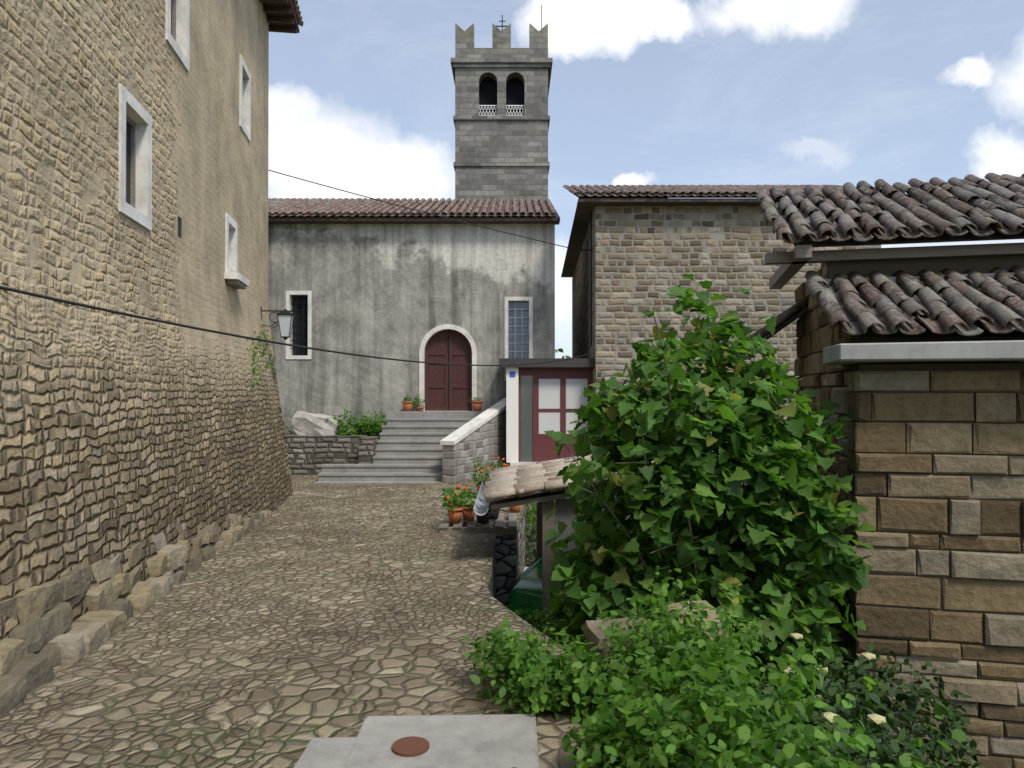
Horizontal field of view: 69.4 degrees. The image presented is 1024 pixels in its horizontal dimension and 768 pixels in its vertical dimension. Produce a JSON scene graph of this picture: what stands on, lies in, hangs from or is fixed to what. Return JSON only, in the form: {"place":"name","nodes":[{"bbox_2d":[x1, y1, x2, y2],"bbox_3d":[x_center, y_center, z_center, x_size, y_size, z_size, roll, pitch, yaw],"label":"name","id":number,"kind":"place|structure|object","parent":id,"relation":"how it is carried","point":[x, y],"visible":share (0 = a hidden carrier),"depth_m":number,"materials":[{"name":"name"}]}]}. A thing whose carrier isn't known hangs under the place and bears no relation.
{"place":"outdoors","nodes":[
{"label":"outdoors","id":0,"kind":"place"},
{"bbox_2d":[0,475,586,767],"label":"alley paving","id":1,"kind":"structure","parent":0,"point":[296,622],"depth_m":4.96,"materials":[{"name":"stone"}]},
{"bbox_2d":[0,510,270,716],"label":"foundation stones","id":2,"kind":"object","parent":1,"relation":"on","point":[52,636],"depth_m":5.05,"materials":[{"name":"beige stone"}]},
{"bbox_2d":[0,0,292,651],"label":"building","id":3,"kind":"structure","parent":1,"relation":"on","point":[134,157],"depth_m":7.04,"materials":[{"name":"stone"}]},
{"bbox_2d":[260,306,294,339],"bbox_3d":[-4.519,-1.171,14.245,0.630,0.630,0.320,0,0,-9],"label":"wall lantern","id":4,"kind":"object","parent":3,"relation":"attached to","point":[285,319],"depth_m":14.18,"materials":[{"name":"black metal"}]},
{"bbox_2d":[260,0,299,33],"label":"building eaves","id":5,"kind":"object","parent":3,"relation":"attached to","point":[281,16],"visible":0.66,"depth_m":14.86,"materials":[{"name":"brown wood"}]},
{"bbox_2d":[291,0,302,26],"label":"building roof tiles","id":6,"kind":"object","parent":3,"relation":"on","point":[297,11],"visible":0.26,"depth_m":14.97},
{"bbox_2d":[0,286,594,365],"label":"wire","id":7,"kind":"object","parent":3,"relation":"attached to","point":[113,311],"visible":1,"depth_m":6.48,"materials":[{"name":"black"}]},
{"bbox_2d":[247,326,398,435],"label":"climbing plants","id":8,"kind":"object","parent":1,"relation":"on","point":[365,427],"visible":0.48,"depth_m":18.93,"materials":[{"name":"green plant"}]},
{"bbox_2d":[315,411,483,482],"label":"church steps","id":9,"kind":"structure","parent":1,"relation":"on","point":[408,449],"depth_m":17.89,"materials":[{"name":"grey stone"}]},
{"bbox_2d":[268,224,554,434],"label":"church walls","id":10,"kind":"structure","parent":1,"relation":"on","point":[458,294],"depth_m":20.02,"materials":[{"name":"grey paint"}]},
{"bbox_2d":[268,198,557,216],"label":"church roof tiles","id":11,"kind":"object","parent":10,"relation":"on","point":[352,207],"visible":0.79,"depth_m":21.11,"materials":[{"name":"brown tile"}]},
{"bbox_2d":[268,205,559,224],"bbox_3d":[-4.360,-5.130,21.884,11.280,1.610,4.444,0,0,0],"label":"roof eave","id":12,"kind":"object","parent":10,"relation":"attached to","point":[427,219],"visible":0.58,"depth_m":19.76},
{"bbox_2d":[294,714,538,767],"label":"concrete slab","id":13,"kind":"structure","parent":1,"relation":"on","point":[486,741],"depth_m":3.40,"materials":[{"name":"grey concrete"}]},
{"bbox_2d":[392,736,428,756],"bbox_3d":[-0.460,1.645,3.357,0.170,0.012,0.170,0,0,0],"label":"valve cover","id":14,"kind":"object","parent":13,"relation":"on","point":[412,746],"visible":1,"depth_m":3.34,"materials":[{"name":"orange metal"}]},
{"bbox_2d":[402,401,520,522],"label":"flower pots","id":15,"kind":"object","parent":1,"relation":"on","point":[467,513],"visible":0.33,"depth_m":10.55,"materials":[{"name":"brown ceramic"}]},
{"bbox_2d":[402,394,575,511],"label":"potted plants","id":16,"kind":"object","parent":15,"relation":"in","point":[454,498],"visible":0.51,"depth_m":10.73,"materials":[{"name":"green plant"}]},
{"bbox_2d":[446,457,507,503],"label":"pot flowers","id":17,"kind":"object","parent":16,"relation":"attached to","point":[477,469],"visible":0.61,"depth_m":14.77,"materials":[{"name":"plant"}]},
{"bbox_2d":[440,398,509,483],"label":"stair parapet","id":18,"kind":"structure","parent":1,"relation":"on","point":[482,436],"depth_m":17.62,"materials":[{"name":"stone"}]},
{"bbox_2d":[439,513,516,534],"bbox_3d":[-0.465,2.016,10.684,1.070,0.120,1.100,0,0,0],"label":"stone ledge","id":19,"kind":"object","parent":1,"relation":"on","point":[505,524],"visible":0.7,"depth_m":10.21,"materials":[{"name":"grey stone"}]},
{"bbox_2d":[476,480,499,522],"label":"dark pots","id":20,"kind":"object","parent":1,"relation":"on","point":[489,515],"visible":0.23,"depth_m":10.29,"materials":[{"name":"grey ceramic"}]},
{"bbox_2d":[499,358,594,465],"bbox_3d":[0.870,0.861,18.793,2.380,2.980,2.398,0,0,0],"label":"porch","id":21,"kind":"object","parent":1,"relation":"on","point":[541,398],"visible":0.69,"depth_m":18.52,"materials":[{"name":"red"}]},
{"bbox_2d":[285,435,379,474],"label":"planter wall","id":22,"kind":"structure","parent":0,"point":[309,454],"depth_m":18.34,"materials":[{"name":"grey stone"}]},
{"bbox_2d":[290,411,342,434],"bbox_3d":[-5.043,1.114,19.192,1.208,0.846,0.766,0,0,0],"label":"boulder","id":23,"kind":"object","parent":22,"relation":"on","point":[307,423],"visible":0.65,"depth_m":18.86,"materials":[{"name":"grey stone"}]},
{"bbox_2d":[559,654,714,767],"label":"soil","id":24,"kind":"structure","parent":0,"point":[590,707],"depth_m":3.87,"materials":[{"name":"brown soil"}]},
{"bbox_2d":[543,273,875,702],"bbox_3d":[1.642,1.418,6.515,2.798,4.700,3.014,0,0,0],"label":"bush","id":25,"kind":"object","parent":24,"relation":"on","point":[798,504],"depth_m":5.74,"materials":[{"name":"green plant"}]},
{"bbox_2d":[457,503,984,767],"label":"shrub","id":26,"kind":"object","parent":24,"relation":"on","point":[639,730],"depth_m":3.16,"materials":[{"name":"green plant"}]},
{"bbox_2d":[742,643,981,767],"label":"dark shrub","id":27,"kind":"object","parent":24,"relation":"on","point":[874,700],"depth_m":4.74,"materials":[{"name":"green plant"}]},
{"bbox_2d":[782,633,885,754],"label":"white flowers","id":28,"kind":"object","parent":27,"relation":"attached to","point":[873,718],"visible":0.41,"depth_m":3.85,"materials":[{"name":"beige plant"}]},
{"bbox_2d":[268,0,1023,357],"label":"sky","id":29,"kind":"structure","parent":0,"point":[642,92],"materials":[{"name":"blue"}]},
{"bbox_2d":[794,268,1023,767],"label":"shed block walls","id":30,"kind":"structure","parent":0,"point":[1001,708],"depth_m":5.86,"materials":[{"name":"beige stone"}]},
{"bbox_2d":[823,340,1023,364],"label":"shed eave slabs","id":31,"kind":"structure","parent":30,"relation":"on","point":[1010,351],"depth_m":5.61,"materials":[{"name":"grey concrete"}]},
{"bbox_2d":[818,272,1014,284],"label":"roof tile ends","id":32,"kind":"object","parent":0,"point":[991,275],"depth_m":7.01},
{"label":"ground","id":33,"kind":"structure","parent":0,"visible":0},
{"bbox_2d":[450,23,552,200],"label":"bell tower","id":34,"kind":"structure","parent":33,"relation":"on","point":[501,154],"depth_m":27.07,"materials":[{"name":"stone"}]},
{"bbox_2d":[479,105,524,115],"bbox_3d":[-0.380,-10.052,27.197,1.700,0.400,0.030,0,0,0],"label":"balustrade","id":35,"kind":"object","parent":34,"relation":"attached to","point":[506,113],"visible":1,"depth_m":27.19,"materials":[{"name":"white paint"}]},
{"bbox_2d":[496,5,541,29],"bbox_3d":[0.332,-13.624,28.199,2.322,1.500,0.388,0,-1,41],"label":"cross and rod","id":36,"kind":"object","parent":34,"relation":"on","point":[502,21],"visible":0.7,"depth_m":28.79,"materials":[{"name":"grey metal"}]},
{"bbox_2d":[555,348,570,357],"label":"distant tree","id":37,"kind":"object","parent":33,"relation":"on","point":[561,350],"visible":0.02,"depth_m":42.09,"materials":[{"name":"green plant"}]},
{"bbox_2d":[572,206,880,497],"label":"building walls","id":38,"kind":"structure","parent":33,"relation":"on","point":[644,258],"depth_m":18.02,"materials":[{"name":"beige stone"}]},
{"bbox_2d":[268,170,577,249],"bbox_3d":[-2.133,-4.249,18.085,7.880,1.655,0.024,0,0,-12],"label":"wire","id":39,"kind":"object","parent":38,"relation":"attached to","point":[420,211],"visible":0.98,"depth_m":18.06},
{"bbox_2d":[578,211,591,345],"bbox_3d":[1.866,-2.649,18.782,0.348,3.400,0.320,0,0,0],"label":"drainpipe","id":40,"kind":"object","parent":38,"relation":"attached to","point":[590,249],"visible":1,"depth_m":18.64,"materials":[{"name":"grey metal"}]},
{"bbox_2d":[592,369,595,393],"bbox_3d":[2.020,0.162,18.259,0.060,1.070,0.480,0,0,0],"label":"door frame","id":41,"kind":"object","parent":38,"relation":"attached to","point":[593,377],"visible":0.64,"depth_m":18.04,"materials":[{"name":"brown wood"}]},
{"bbox_2d":[561,190,779,276],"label":"building eaves","id":42,"kind":"object","parent":38,"relation":"attached to","point":[584,209],"visible":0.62,"depth_m":17.91,"materials":[{"name":"wood"}]},
{"bbox_2d":[563,185,870,196],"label":"building roof tiles","id":43,"kind":"object","parent":38,"relation":"on","point":[675,190],"visible":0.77,"depth_m":18.47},
{"bbox_2d":[799,255,1023,759],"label":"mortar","id":44,"kind":"object","parent":33,"relation":"on","point":[959,265],"visible":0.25,"depth_m":6.10,"materials":[{"name":"grey concrete"}]},
{"bbox_2d":[747,295,809,351],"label":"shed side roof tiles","id":45,"kind":"object","parent":44,"relation":"attached to","point":[790,315],"visible":0.56,"depth_m":8.28,"materials":[{"name":"brown ceramic"}]},
{"bbox_2d":[821,263,827,311],"bbox_3d":[5.471,-1.025,6.906,4.800,0.560,0.240,0,0,13],"label":"wooden post","id":46,"kind":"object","parent":44,"relation":"attached to","point":[824,270],"depth_m":7.37,"materials":[{"name":"brown wood"}]},
{"bbox_2d":[756,173,1023,243],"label":"shed upper roof tiles","id":47,"kind":"object","parent":44,"relation":"on","point":[932,208],"visible":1,"depth_m":7.55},
{"bbox_2d":[765,193,1023,289],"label":"roof beam","id":48,"kind":"structure","parent":44,"relation":"attached to","point":[797,258],"depth_m":7.05,"materials":[{"name":"grey wood"}]},
{"bbox_2d":[828,270,998,278],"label":"moss cushions","id":49,"kind":"object","parent":44,"relation":"on","point":[886,275],"visible":0.3,"depth_m":7.10,"materials":[{"name":"brown plant"}]},
{"bbox_2d":[804,265,1023,335],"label":"shed roof tiles","id":50,"kind":"object","parent":44,"relation":"on","point":[856,303],"visible":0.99,"depth_m":6.18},
{"bbox_3d":[0.730,2.695,-0.652,0.860,2.000,10.740,0,0,0],"label":"drop retaining wall","id":51,"kind":"object","parent":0,"visible":0},
{"bbox_2d":[583,603,724,679],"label":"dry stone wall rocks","id":52,"kind":"object","parent":51,"relation":"on","point":[593,632],"visible":0.16,"depth_m":4.43,"materials":[{"name":"grey stone"}]},
{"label":"parking platform","id":53,"kind":"structure","parent":0,"visible":0},
{"bbox_2d":[508,554,541,631],"bbox_3d":[1.458,2.543,10.275,1.695,1.379,3.970,0,-1,25],"label":"green car","id":54,"kind":"object","parent":53,"relation":"on","point":[527,586],"visible":0.09,"depth_m":8.88,"materials":[{"name":"green paint"}]},
{"bbox_2d":[491,457,813,674],"bbox_3d":[1.790,1.944,8.985,4.020,2.557,2.200,0,0,0],"label":"car shelter frame","id":55,"kind":"object","parent":53,"relation":"on","point":[560,501],"visible":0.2,"depth_m":8.00,"materials":[{"name":"wood"}]},
{"bbox_2d":[483,423,817,502],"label":"shelter roof tiles","id":56,"kind":"object","parent":55,"relation":"on","point":[519,481],"visible":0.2,"depth_m":8.24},
{"bbox_2d":[473,481,489,515],"bbox_3d":[-0.330,1.363,8.984,0.162,0.081,2.350,0,0,0],"label":"closed parasol","id":57,"kind":"object","parent":56,"relation":"hanging from","point":[481,506],"visible":0.65,"depth_m":8.40,"materials":[{"name":"white fabric"}]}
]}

